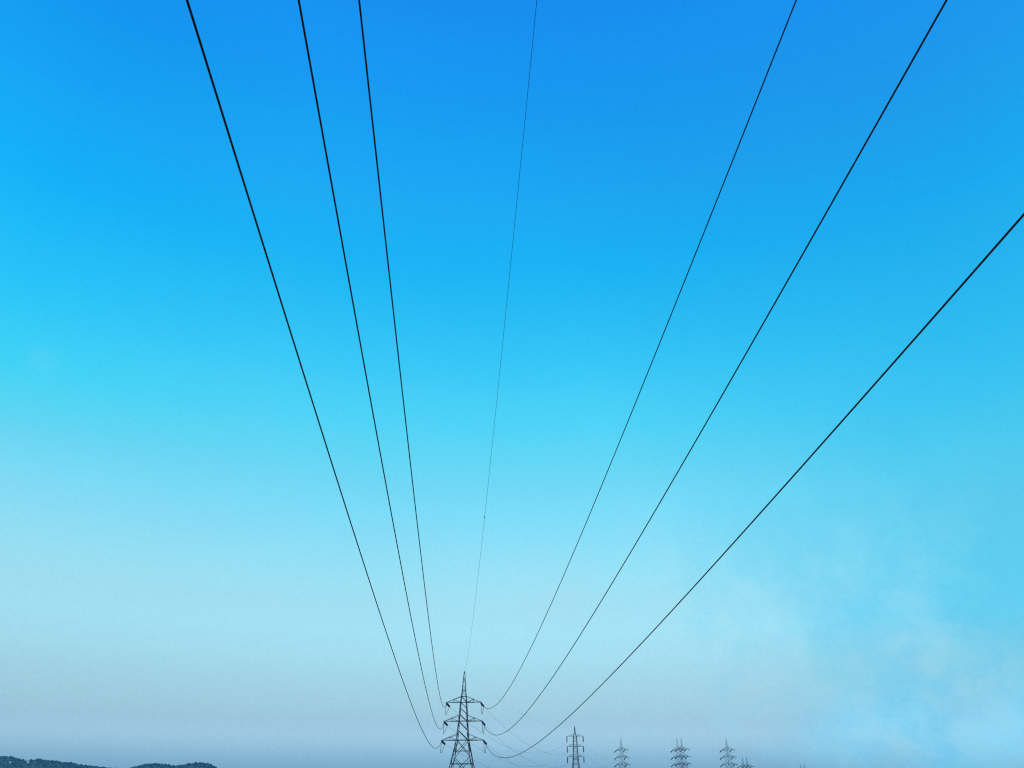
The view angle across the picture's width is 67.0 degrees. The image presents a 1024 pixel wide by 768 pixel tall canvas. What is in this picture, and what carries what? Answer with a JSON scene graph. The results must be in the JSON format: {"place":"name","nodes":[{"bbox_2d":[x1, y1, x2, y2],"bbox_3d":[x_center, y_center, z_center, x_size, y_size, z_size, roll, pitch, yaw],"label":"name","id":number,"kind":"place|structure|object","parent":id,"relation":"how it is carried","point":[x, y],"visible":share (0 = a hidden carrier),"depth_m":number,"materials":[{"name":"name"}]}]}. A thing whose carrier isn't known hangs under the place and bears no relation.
{"place":"outdoors","nodes":[
{"label":"outdoors","id":0,"kind":"place"},
{"bbox_2d":[0,757,210,767],"bbox_3d":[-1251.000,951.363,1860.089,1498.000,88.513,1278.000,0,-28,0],"label":"hills","id":1,"kind":"structure","parent":0,"point":[49,764],"depth_m":1657.76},
{"bbox_2d":[0,756,216,767],"bbox_3d":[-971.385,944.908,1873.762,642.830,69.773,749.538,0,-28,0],"label":"wood","id":2,"kind":"object","parent":1,"relation":"on","point":[39,760],"visible":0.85,"depth_m":1698.39,"materials":[{"name":"green plant"}]},
{"bbox_2d":[0,0,1023,767],"label":"sky","id":3,"kind":"structure","parent":0,"point":[184,579],"materials":[{"name":"blue"}]},
{"bbox_3d":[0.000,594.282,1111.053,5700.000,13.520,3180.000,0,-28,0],"label":"ground","id":4,"kind":"structure","parent":0,"visible":0},
{"bbox_2d":[440,671,486,767],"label":"lattice pylon","id":5,"kind":"object","parent":4,"relation":"on","point":[457,735],"visible":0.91,"depth_m":190.46,"materials":[{"name":"metal"}]},
{"bbox_2d":[186,0,441,748],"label":"power wire","id":6,"kind":"object","parent":5,"relation":"attached to","point":[214,88],"visible":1,"depth_m":10.89,"materials":[{"name":"metal"}]},
{"bbox_2d":[298,0,443,728],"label":"power wire","id":7,"kind":"object","parent":5,"relation":"attached to","point":[307,49],"visible":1,"depth_m":13.18,"materials":[{"name":"metal"}]},
{"bbox_2d":[358,0,446,706],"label":"power wire","id":8,"kind":"object","parent":5,"relation":"attached to","point":[359,3],"visible":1,"depth_m":15.02,"materials":[{"name":"metal"}]},
{"bbox_2d":[466,1,536,663],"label":"shield wire","id":9,"kind":"object","parent":5,"relation":"attached to","point":[509,274],"visible":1,"depth_m":43.85,"materials":[{"name":"metal"}]},
{"bbox_2d":[481,0,796,708],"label":"power wire","id":10,"kind":"object","parent":5,"relation":"attached to","point":[676,300],"visible":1,"depth_m":20.71,"materials":[{"name":"metal"}]},
{"bbox_2d":[482,0,947,734],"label":"power wire","id":11,"kind":"object","parent":5,"relation":"attached to","point":[770,310],"visible":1,"depth_m":14.72,"materials":[{"name":"metal"}]},
{"bbox_2d":[484,213,1023,757],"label":"power wire","id":12,"kind":"object","parent":5,"relation":"attached to","point":[814,451],"visible":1,"depth_m":13.82,"materials":[{"name":"metal"}]},
{"bbox_2d":[566,726,584,767],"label":"lattice pylon","id":13,"kind":"object","parent":4,"relation":"on","point":[577,757],"visible":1,"depth_m":346.57,"materials":[{"name":"metal"}]},
{"bbox_2d":[614,738,629,767],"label":"lattice pylon","id":14,"kind":"object","parent":4,"relation":"on","point":[625,756],"visible":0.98,"depth_m":505.24,"materials":[{"name":"metal"}]},
{"bbox_2d":[670,744,687,767],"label":"lattice pylon","id":15,"kind":"object","parent":4,"relation":"on","point":[675,749],"visible":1,"depth_m":503.69,"materials":[{"name":"metal"}]},
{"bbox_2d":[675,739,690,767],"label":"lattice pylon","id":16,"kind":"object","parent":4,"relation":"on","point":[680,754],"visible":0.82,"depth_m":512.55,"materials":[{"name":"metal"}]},
{"bbox_2d":[719,743,737,767],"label":"lattice pylon","id":17,"kind":"object","parent":4,"relation":"on","point":[723,749],"visible":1,"depth_m":504.03,"materials":[{"name":"metal"}]}
]}

